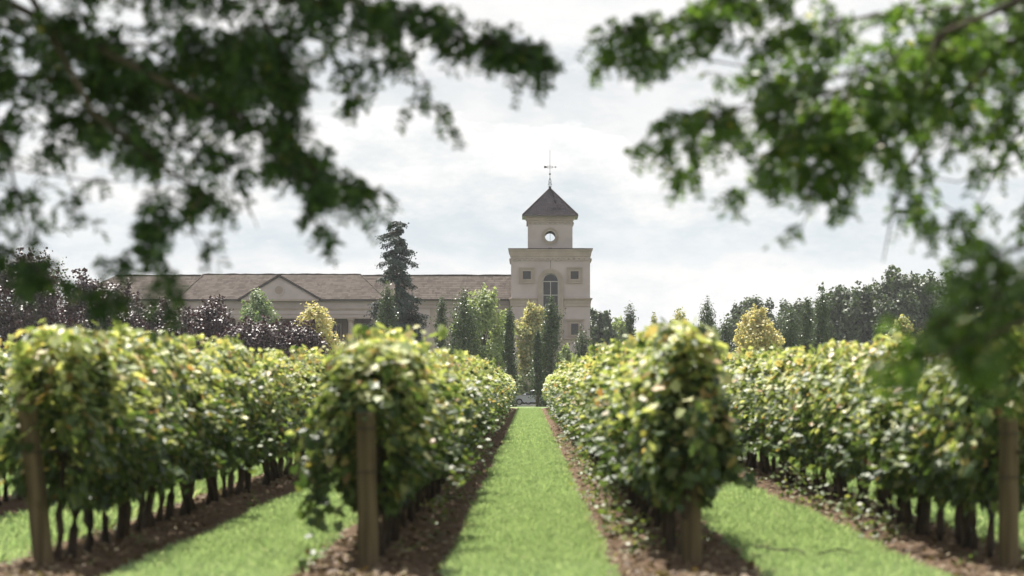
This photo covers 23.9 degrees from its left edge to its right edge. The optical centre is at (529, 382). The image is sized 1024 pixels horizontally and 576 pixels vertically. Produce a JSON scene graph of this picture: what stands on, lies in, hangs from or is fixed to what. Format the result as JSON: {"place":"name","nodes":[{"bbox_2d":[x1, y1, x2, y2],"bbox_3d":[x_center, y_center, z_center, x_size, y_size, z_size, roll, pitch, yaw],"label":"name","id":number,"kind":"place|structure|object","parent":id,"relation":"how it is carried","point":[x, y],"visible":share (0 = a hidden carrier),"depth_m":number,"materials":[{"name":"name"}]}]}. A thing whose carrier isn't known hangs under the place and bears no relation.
{"place":"outdoors","nodes":[
{"label":"outdoors","id":0,"kind":"place"},
{"bbox_2d":[0,0,1023,353],"label":"sky","id":1,"kind":"structure","parent":0,"point":[463,210],"materials":[{"name":"white"}]},
{"bbox_2d":[0,406,1023,575],"bbox_3d":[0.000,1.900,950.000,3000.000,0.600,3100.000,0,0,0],"label":"ground","id":2,"kind":"structure","parent":0,"point":[306,569],"depth_m":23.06,"materials":[{"name":"green plant"}]},
{"bbox_2d":[0,338,19,505],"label":"grapevine","id":3,"kind":"object","parent":2,"relation":"on","point":[5,358],"visible":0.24,"depth_m":29.58,"materials":[{"name":"green plant"}]},
{"bbox_2d":[16,393,54,565],"bbox_3d":[-4.128,0.897,20.249,0.335,1.618,0.181,0,0,0],"label":"wooden post","id":4,"kind":"object","parent":2,"relation":"on","point":[39,523],"visible":0.91,"depth_m":20.18,"materials":[{"name":"brown wood"}]},
{"bbox_2d":[0,247,89,350],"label":"purple tree","id":5,"kind":"object","parent":2,"relation":"on","point":[23,319],"visible":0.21,"depth_m":166.34,"materials":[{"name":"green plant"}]},
{"bbox_2d":[0,484,109,517],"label":"soil strip","id":6,"kind":"object","parent":2,"relation":"on","point":[14,504],"visible":0.02,"depth_m":30.09,"materials":[{"name":"brown soil"}]},
{"bbox_2d":[0,318,131,562],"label":"grapevine","id":7,"kind":"object","parent":2,"relation":"on","point":[79,362],"visible":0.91,"depth_m":20.44,"materials":[{"name":"green plant"}]},
{"bbox_2d":[0,330,180,553],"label":"grapevine","id":8,"kind":"object","parent":2,"relation":"on","point":[110,494],"visible":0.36,"depth_m":21.78,"materials":[{"name":"green plant"}]},
{"bbox_2d":[49,267,150,332],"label":"purple tree","id":9,"kind":"object","parent":2,"relation":"on","point":[71,309],"visible":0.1,"depth_m":174.17,"materials":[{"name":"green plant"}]},
{"bbox_2d":[52,343,189,543],"bbox_3d":[-4.006,0.611,23.020,1.581,2.004,1.907,0,0,0],"label":"grapevine","id":10,"kind":"object","parent":2,"relation":"on","point":[134,488],"visible":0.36,"depth_m":23.03,"materials":[{"name":"green plant"}]},
{"bbox_2d":[89,321,191,535],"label":"grapevine","id":11,"kind":"object","parent":2,"relation":"on","point":[152,358],"visible":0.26,"depth_m":24.14,"materials":[{"name":"green plant"}]},
{"bbox_2d":[110,297,204,351],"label":"purple tree","id":12,"kind":"object","parent":2,"relation":"on","point":[139,322],"visible":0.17,"depth_m":171.46,"materials":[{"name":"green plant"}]},
{"bbox_2d":[0,460,331,575],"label":"soil strip","id":13,"kind":"object","parent":2,"relation":"on","point":[89,569],"visible":0.16,"depth_m":24.83,"materials":[{"name":"brown soil"}]},
{"bbox_2d":[120,339,226,529],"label":"grapevine","id":14,"kind":"object","parent":2,"relation":"on","point":[171,360],"visible":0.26,"depth_m":25.44,"materials":[{"name":"green plant"}]},
{"bbox_2d":[129,334,231,521],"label":"grapevine","id":15,"kind":"object","parent":2,"relation":"on","point":[182,354],"visible":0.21,"depth_m":26.53,"materials":[{"name":"green plant"}]},
{"bbox_2d":[159,349,260,510],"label":"grapevine","id":16,"kind":"object","parent":2,"relation":"on","point":[225,446],"visible":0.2,"depth_m":28.71,"materials":[{"name":"green plant"}]},
{"bbox_2d":[171,332,249,515],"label":"grapevine","id":17,"kind":"object","parent":2,"relation":"on","point":[212,436],"visible":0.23,"depth_m":27.67,"materials":[{"name":"green plant"}]},
{"bbox_2d":[179,294,247,350],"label":"purple tree","id":18,"kind":"object","parent":2,"relation":"on","point":[215,315],"visible":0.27,"depth_m":177.14,"materials":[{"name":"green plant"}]},
{"bbox_2d":[193,347,264,504],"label":"grapevine","id":19,"kind":"object","parent":2,"relation":"on","point":[210,496],"visible":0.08,"depth_m":30.24,"materials":[{"name":"green plant"}]},
{"bbox_2d":[198,337,275,501],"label":"grapevine","id":20,"kind":"object","parent":2,"relation":"on","point":[231,361],"visible":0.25,"depth_m":31.34,"materials":[{"name":"green plant"}]},
{"bbox_2d":[200,334,286,497],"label":"grapevine","id":21,"kind":"object","parent":2,"relation":"on","point":[244,357],"visible":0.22,"depth_m":32.37,"materials":[{"name":"green plant"}]},
{"bbox_2d":[210,314,299,360],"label":"purple tree","id":22,"kind":"object","parent":2,"relation":"on","point":[255,336],"visible":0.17,"depth_m":168.43,"materials":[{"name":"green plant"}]},
{"bbox_2d":[239,287,280,334],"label":"broadleaf tree","id":23,"kind":"object","parent":2,"relation":"on","point":[259,305],"visible":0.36,"depth_m":204.50,"materials":[{"name":"green plant"}]},
{"bbox_2d":[228,354,295,492],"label":"grapevine","id":24,"kind":"object","parent":2,"relation":"on","point":[266,412],"visible":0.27,"depth_m":33.51,"materials":[{"name":"green plant"}]},
{"bbox_2d":[244,362,288,483],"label":"grapevine","id":25,"kind":"object","parent":2,"relation":"on","point":[275,419],"visible":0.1,"depth_m":34.74,"materials":[{"name":"green plant"}]},
{"bbox_2d":[249,347,308,485],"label":"grapevine","id":26,"kind":"object","parent":2,"relation":"on","point":[277,450],"visible":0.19,"depth_m":35.79,"materials":[{"name":"green plant"}]},
{"bbox_2d":[251,348,306,480],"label":"grapevine","id":27,"kind":"object","parent":2,"relation":"on","point":[271,462],"visible":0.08,"depth_m":37.31,"materials":[{"name":"green plant"}]},
{"bbox_2d":[0,0,565,345],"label":"honey locust tree","id":28,"kind":"object","parent":2,"relation":"on","point":[240,72],"visible":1,"depth_m":12.54,"materials":[{"name":"green plant"}]},
{"bbox_2d":[262,348,321,475],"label":"grapevine","id":29,"kind":"object","parent":2,"relation":"on","point":[307,398],"visible":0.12,"depth_m":39.15,"materials":[{"name":"green plant"}]},
{"bbox_2d":[75,273,510,370],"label":"winery building","id":30,"kind":"structure","parent":2,"relation":"on","point":[345,300],"depth_m":272.60,"materials":[{"name":"paint"}]},
{"bbox_2d":[267,359,319,478],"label":"grapevine","id":31,"kind":"object","parent":2,"relation":"on","point":[301,411],"visible":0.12,"depth_m":38.12,"materials":[{"name":"green plant"}]},
{"bbox_2d":[270,318,331,356],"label":"purple tree","id":32,"kind":"object","parent":2,"relation":"on","point":[306,336],"visible":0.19,"depth_m":171.17,"materials":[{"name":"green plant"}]},
{"bbox_2d":[284,353,323,470],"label":"grapevine","id":33,"kind":"object","parent":2,"relation":"on","point":[312,362],"visible":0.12,"depth_m":41.40,"materials":[{"name":"green plant"}]},
{"bbox_2d":[289,344,340,462],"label":"grapevine","id":34,"kind":"object","parent":2,"relation":"on","point":[316,354],"visible":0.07,"depth_m":43.76,"materials":[{"name":"green plant"}]},
{"bbox_2d":[293,300,344,357],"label":"broadleaf tree","id":35,"kind":"object","parent":2,"relation":"on","point":[316,313],"visible":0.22,"depth_m":202.48,"materials":[{"name":"yellow plant"}]},
{"bbox_2d":[282,336,438,568],"bbox_3d":[-1.409,0.605,20.823,1.292,2.017,1.904,0,0,0],"label":"grapevine","id":36,"kind":"object","parent":2,"relation":"on","point":[388,381],"visible":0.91,"depth_m":20.22,"materials":[{"name":"green plant"}]},
{"bbox_2d":[355,412,378,566],"bbox_3d":[-1.346,0.975,20.099,0.210,1.454,0.181,0,0,0],"label":"wooden post","id":37,"kind":"object","parent":2,"relation":"on","point":[367,528],"visible":0.97,"depth_m":20.03,"materials":[{"name":"brown wood"}]},
{"bbox_2d":[298,336,462,547],"bbox_3d":[-1.353,0.598,21.860,1.485,2.027,1.907,0,0,0],"label":"grapevine","id":38,"kind":"object","parent":2,"relation":"on","point":[435,459],"visible":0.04,"depth_m":21.85,"materials":[{"name":"green plant"}]},
{"bbox_2d":[371,280,401,334],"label":"columnar tree","id":39,"kind":"object","parent":2,"relation":"on","point":[387,318],"visible":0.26,"depth_m":211.71,"materials":[{"name":"green plant"}]},
{"bbox_2d":[312,322,478,543],"bbox_3d":[-1.265,0.521,23.129,1.593,2.177,1.519,0,0,0],"label":"grapevine","id":40,"kind":"object","parent":2,"relation":"on","point":[365,331],"visible":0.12,"depth_m":23.14,"materials":[{"name":"green plant"}]},
{"bbox_2d":[316,325,475,490],"bbox_3d":[-1.364,0.520,24.292,1.632,2.181,1.527,0,0,0],"label":"grapevine","id":41,"kind":"object","parent":2,"relation":"on","point":[437,424],"visible":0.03,"depth_m":24.17,"materials":[{"name":"green plant"}]},
{"bbox_2d":[363,221,430,341],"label":"spruce tree","id":42,"kind":"object","parent":2,"relation":"on","point":[397,275],"visible":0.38,"depth_m":221.50,"materials":[{"name":"green plant"}]},
{"bbox_2d":[330,341,468,527],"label":"grapevine","id":43,"kind":"object","parent":2,"relation":"on","point":[437,472],"visible":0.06,"depth_m":25.25,"materials":[{"name":"green plant"}]},
{"bbox_2d":[292,408,516,575],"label":"soil strip","id":44,"kind":"object","parent":2,"relation":"on","point":[446,525],"visible":0.23,"depth_m":24.61,"materials":[{"name":"brown soil"}]},
{"bbox_2d":[384,341,471,521],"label":"grapevine","id":45,"kind":"object","parent":2,"relation":"on","point":[411,506],"visible":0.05,"depth_m":26.73,"materials":[{"name":"green plant"}]},
{"bbox_2d":[430,295,450,348],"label":"columnar tree","id":46,"kind":"object","parent":2,"relation":"on","point":[441,342],"visible":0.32,"depth_m":213.86,"materials":[{"name":"green plant"}]},
{"bbox_2d":[420,353,475,504],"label":"grapevine","id":47,"kind":"object","parent":2,"relation":"on","point":[444,361],"visible":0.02,"depth_m":29.94,"materials":[{"name":"green plant"}]},
{"bbox_2d":[420,357,477,508],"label":"grapevine","id":48,"kind":"object","parent":2,"relation":"on","point":[455,424],"visible":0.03,"depth_m":28.95,"materials":[{"name":"green plant"}]},
{"bbox_2d":[424,347,481,496],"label":"grapevine","id":49,"kind":"object","parent":2,"relation":"on","point":[448,357],"visible":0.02,"depth_m":32.25,"materials":[{"name":"green plant"}]},
{"bbox_2d":[425,358,484,501],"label":"grapevine","id":50,"kind":"object","parent":2,"relation":"on","point":[429,495],"visible":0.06,"depth_m":31.39,"materials":[{"name":"green plant"}]},
{"bbox_2d":[429,351,492,493],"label":"grapevine","id":51,"kind":"object","parent":2,"relation":"on","point":[450,368],"visible":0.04,"depth_m":33.63,"materials":[{"name":"green plant"}]},
{"bbox_2d":[432,286,491,362],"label":"columnar tree","id":52,"kind":"object","parent":2,"relation":"on","point":[464,334],"visible":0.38,"depth_m":207.52,"materials":[{"name":"green plant"}]},
{"bbox_2d":[449,283,519,393],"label":"broadleaf tree","id":53,"kind":"object","parent":2,"relation":"on","point":[486,309],"visible":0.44,"depth_m":221.11,"materials":[{"name":"green plant"}]},
{"bbox_2d":[497,306,518,406],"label":"columnar tree","id":54,"kind":"object","parent":2,"relation":"on","point":[508,353],"visible":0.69,"depth_m":205.79,"materials":[{"name":"green plant"}]},
{"bbox_2d":[512,300,553,388],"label":"broadleaf tree","id":55,"kind":"object","parent":2,"relation":"on","point":[528,324],"visible":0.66,"depth_m":252.84,"materials":[{"name":"yellow plant"}]},
{"bbox_2d":[531,329,545,406],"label":"columnar tree","id":56,"kind":"object","parent":2,"relation":"on","point":[537,352],"visible":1,"depth_m":206.85,"materials":[{"name":"green plant"}]},
{"bbox_2d":[519,295,565,406],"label":"columnar tree","id":57,"kind":"object","parent":2,"relation":"on","point":[549,338],"visible":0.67,"depth_m":208.69,"materials":[{"name":"green plant"}]},
{"bbox_2d":[66,428,1023,564],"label":"weeds","id":58,"kind":"object","parent":2,"relation":"on","point":[603,511],"visible":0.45,"depth_m":26.89,"materials":[{"name":"green plant"}]},
{"bbox_2d":[508,166,592,390],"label":"bell tower","id":59,"kind":"structure","parent":2,"relation":"on","point":[557,268],"depth_m":270.00,"materials":[{"name":"paint"}]},
{"bbox_2d":[543,273,558,348],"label":"arched window","id":60,"kind":"structure","parent":59,"relation":"in","point":[550,281],"depth_m":270.31,"materials":[{"name":"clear glass"}]},
{"bbox_2d":[559,353,610,474],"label":"grapevine","id":61,"kind":"object","parent":2,"relation":"on","point":[589,376],"visible":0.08,"depth_m":39.08,"materials":[{"name":"green plant"}]},
{"bbox_2d":[590,307,618,351],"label":"broadleaf tree","id":62,"kind":"object","parent":2,"relation":"on","point":[601,327],"visible":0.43,"depth_m":329.04,"materials":[{"name":"green plant"}]},
{"bbox_2d":[574,338,635,481],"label":"grapevine","id":63,"kind":"object","parent":2,"relation":"on","point":[600,367],"visible":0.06,"depth_m":36.75,"materials":[{"name":"green plant"}]},
{"bbox_2d":[575,338,635,493],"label":"grapevine","id":64,"kind":"object","parent":2,"relation":"on","point":[589,427],"visible":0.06,"depth_m":32.46,"materials":[{"name":"green plant"}]},
{"bbox_2d":[579,352,635,505],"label":"grapevine","id":65,"kind":"object","parent":2,"relation":"on","point":[632,496],"visible":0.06,"depth_m":30.14,"materials":[{"name":"green plant"}]},
{"bbox_2d":[588,354,641,515],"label":"grapevine","id":66,"kind":"object","parent":2,"relation":"on","point":[609,365],"visible":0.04,"depth_m":27.64,"materials":[{"name":"green plant"}]},
{"bbox_2d":[590,341,656,521],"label":"grapevine","id":67,"kind":"object","parent":2,"relation":"on","point":[614,351],"visible":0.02,"depth_m":26.45,"materials":[{"name":"green plant"}]},
{"bbox_2d":[593,334,680,534],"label":"grapevine","id":68,"kind":"object","parent":2,"relation":"on","point":[625,368],"visible":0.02,"depth_m":24.57,"materials":[{"name":"green plant"}]},
{"bbox_2d":[500,368,798,404],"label":"grapevines","id":69,"kind":"object","parent":2,"relation":"on","point":[513,390],"visible":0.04,"depth_m":118.72,"materials":[{"name":"green plant"}]},
{"bbox_2d":[542,408,762,575],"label":"soil strip","id":70,"kind":"object","parent":2,"relation":"on","point":[618,543],"visible":0.2,"depth_m":23.44,"materials":[{"name":"brown soil"}]},
{"bbox_2d":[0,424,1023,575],"bbox_3d":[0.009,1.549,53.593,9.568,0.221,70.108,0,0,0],"label":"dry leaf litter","id":71,"kind":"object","parent":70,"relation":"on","point":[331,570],"visible":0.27,"depth_m":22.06,"materials":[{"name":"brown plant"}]},
{"bbox_2d":[593,355,719,530],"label":"grapevine","id":72,"kind":"object","parent":2,"relation":"on","point":[616,432],"visible":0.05,"depth_m":25.26,"materials":[{"name":"green plant"}]},
{"bbox_2d":[589,316,745,544],"bbox_3d":[1.357,0.493,23.017,1.566,2.250,1.745,0,0,0],"label":"grapevine","id":73,"kind":"object","parent":2,"relation":"on","point":[628,384],"visible":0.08,"depth_m":23.08,"materials":[{"name":"green plant"}]},
{"bbox_2d":[601,325,744,551],"bbox_3d":[1.311,0.537,21.940,1.346,2.140,1.796,0,0,0],"label":"grapevine","id":74,"kind":"object","parent":2,"relation":"on","point":[638,476],"visible":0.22,"depth_m":21.79,"materials":[{"name":"green plant"}]},
{"bbox_2d":[681,446,701,563],"bbox_3d":[1.369,1.034,20.419,0.185,1.332,0.180,0,0,0],"label":"wooden post","id":75,"kind":"object","parent":2,"relation":"on","point":[691,538],"visible":0.34,"depth_m":20.35,"materials":[{"name":"brown wood"}]},
{"bbox_2d":[631,317,757,554],"bbox_3d":[1.379,0.530,20.590,1.050,2.168,2.127,0,0,0],"label":"grapevine","id":76,"kind":"object","parent":2,"relation":"on","point":[698,426],"visible":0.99,"depth_m":20.13,"materials":[{"name":"green plant"}]},
{"bbox_2d":[693,295,722,341],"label":"columnar tree","id":77,"kind":"object","parent":2,"relation":"on","point":[708,321],"visible":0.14,"depth_m":204.80,"materials":[{"name":"green plant"}]},
{"bbox_2d":[722,357,759,468],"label":"grapevine","id":78,"kind":"object","parent":2,"relation":"on","point":[753,456],"visible":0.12,"depth_m":42.55,"materials":[{"name":"green plant"}]},
{"bbox_2d":[726,346,779,473],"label":"grapevine","id":79,"kind":"object","parent":2,"relation":"on","point":[742,423],"visible":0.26,"depth_m":40.31,"materials":[{"name":"green plant"}]},
{"bbox_2d":[721,294,788,360],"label":"oak tree","id":80,"kind":"object","parent":2,"relation":"on","point":[737,312],"visible":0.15,"depth_m":343.80,"materials":[{"name":"green plant"}]},
{"bbox_2d":[732,303,784,355],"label":"broadleaf tree","id":81,"kind":"object","parent":2,"relation":"on","point":[756,327],"visible":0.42,"depth_m":198.81,"materials":[{"name":"yellow plant"}]},
{"bbox_2d":[734,357,784,475],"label":"grapevine","id":82,"kind":"object","parent":2,"relation":"on","point":[749,408],"visible":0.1,"depth_m":39.52,"materials":[{"name":"green plant"}]},
{"bbox_2d":[743,355,791,478],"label":"grapevine","id":83,"kind":"object","parent":2,"relation":"on","point":[753,431],"visible":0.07,"depth_m":37.99,"materials":[{"name":"green plant"}]},
{"bbox_2d":[739,342,806,482],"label":"grapevine","id":84,"kind":"object","parent":2,"relation":"on","point":[788,353],"visible":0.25,"depth_m":37.10,"materials":[{"name":"green plant"}]},
{"bbox_2d":[746,355,806,486],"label":"grapevine","id":85,"kind":"object","parent":2,"relation":"on","point":[768,407],"visible":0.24,"depth_m":35.87,"materials":[{"name":"green plant"}]},
{"bbox_2d":[764,350,817,489],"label":"grapevine","id":86,"kind":"object","parent":2,"relation":"on","point":[778,436],"visible":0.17,"depth_m":34.89,"materials":[{"name":"green plant"}]},
{"bbox_2d":[778,305,808,363],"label":"columnar tree","id":87,"kind":"object","parent":2,"relation":"on","point":[791,334],"visible":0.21,"depth_m":207.74,"materials":[{"name":"green plant"}]},
{"bbox_2d":[775,298,816,345],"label":"oak tree","id":88,"kind":"object","parent":2,"relation":"on","point":[785,305],"visible":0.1,"depth_m":349.49,"materials":[{"name":"green plant"}]},
{"bbox_2d":[767,352,825,493],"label":"grapevine","id":89,"kind":"object","parent":2,"relation":"on","point":[788,393],"visible":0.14,"depth_m":33.69,"materials":[{"name":"green plant"}]},
{"bbox_2d":[574,0,1023,420],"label":"honey locust tree","id":90,"kind":"object","parent":2,"relation":"on","point":[852,125],"visible":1,"depth_m":12.47,"materials":[{"name":"green plant"}]},
{"bbox_2d":[797,296,817,354],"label":"columnar tree","id":91,"kind":"object","parent":2,"relation":"on","point":[805,311],"visible":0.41,"depth_m":215.72,"materials":[{"name":"green plant"}]},
{"bbox_2d":[772,344,856,497],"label":"grapevine","id":92,"kind":"object","parent":2,"relation":"on","point":[798,430],"visible":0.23,"depth_m":32.24,"materials":[{"name":"green plant"}]},
{"bbox_2d":[808,287,835,354],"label":"columnar tree","id":93,"kind":"object","parent":2,"relation":"on","point":[821,314],"visible":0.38,"depth_m":209.74,"materials":[{"name":"green plant"}]},
{"bbox_2d":[788,339,866,501],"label":"grapevine","id":94,"kind":"object","parent":2,"relation":"on","point":[826,356],"visible":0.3,"depth_m":31.16,"materials":[{"name":"green plant"}]},
{"bbox_2d":[810,348,860,503],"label":"grapevine","id":95,"kind":"object","parent":2,"relation":"on","point":[845,478],"visible":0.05,"depth_m":30.24,"materials":[{"name":"green plant"}]},
{"bbox_2d":[802,280,883,347],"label":"oak tree","id":96,"kind":"object","parent":2,"relation":"on","point":[849,318],"visible":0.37,"depth_m":317.22,"materials":[{"name":"green plant"}]},
{"bbox_2d":[808,341,890,510],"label":"grapevine","id":97,"kind":"object","parent":2,"relation":"on","point":[848,360],"visible":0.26,"depth_m":28.94,"materials":[{"name":"green plant"}]},
{"bbox_2d":[827,349,888,515],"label":"grapevine","id":98,"kind":"object","parent":2,"relation":"on","point":[851,388],"visible":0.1,"depth_m":27.85,"materials":[{"name":"green plant"}]},
{"bbox_2d":[735,455,1023,575],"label":"soil strip","id":99,"kind":"object","parent":2,"relation":"on","point":[927,547],"visible":0.11,"depth_m":23.81,"materials":[{"name":"brown soil"}]},
{"bbox_2d":[836,332,932,529],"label":"grapevine","id":100,"kind":"object","parent":2,"relation":"on","point":[860,451],"visible":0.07,"depth_m":25.50,"materials":[{"name":"green plant"}]},
{"bbox_2d":[843,329,941,522],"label":"grapevine","id":101,"kind":"object","parent":2,"relation":"on","point":[880,338],"visible":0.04,"depth_m":26.75,"materials":[{"name":"green plant"}]},
{"bbox_2d":[851,353,958,535],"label":"grapevine","id":102,"kind":"object","parent":2,"relation":"on","point":[887,447],"visible":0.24,"depth_m":24.19,"materials":[{"name":"green plant"}]},
{"bbox_2d":[866,264,951,345],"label":"oak tree","id":103,"kind":"object","parent":2,"relation":"on","point":[899,295],"visible":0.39,"depth_m":312.50,"materials":[{"name":"green plant"}]},
{"bbox_2d":[862,353,998,544],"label":"grapevine","id":104,"kind":"object","parent":2,"relation":"on","point":[907,425],"visible":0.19,"depth_m":22.90,"materials":[{"name":"green plant"}]},
{"bbox_2d":[893,348,1020,549],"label":"grapevine","id":105,"kind":"object","parent":2,"relation":"on","point":[930,428],"visible":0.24,"depth_m":21.88,"materials":[{"name":"green plant"}]},
{"bbox_2d":[933,303,1023,557],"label":"grapevine","id":106,"kind":"object","parent":2,"relation":"on","point":[957,450],"visible":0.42,"depth_m":20.34,"materials":[{"name":"green plant"}]},
{"bbox_2d":[997,417,1019,568],"bbox_3d":[3.965,0.994,20.000,0.184,1.412,0.181,0,0,0],"label":"wooden post","id":107,"kind":"object","parent":2,"relation":"on","point":[1008,527],"visible":0.93,"depth_m":19.93,"materials":[{"name":"brown wood"}]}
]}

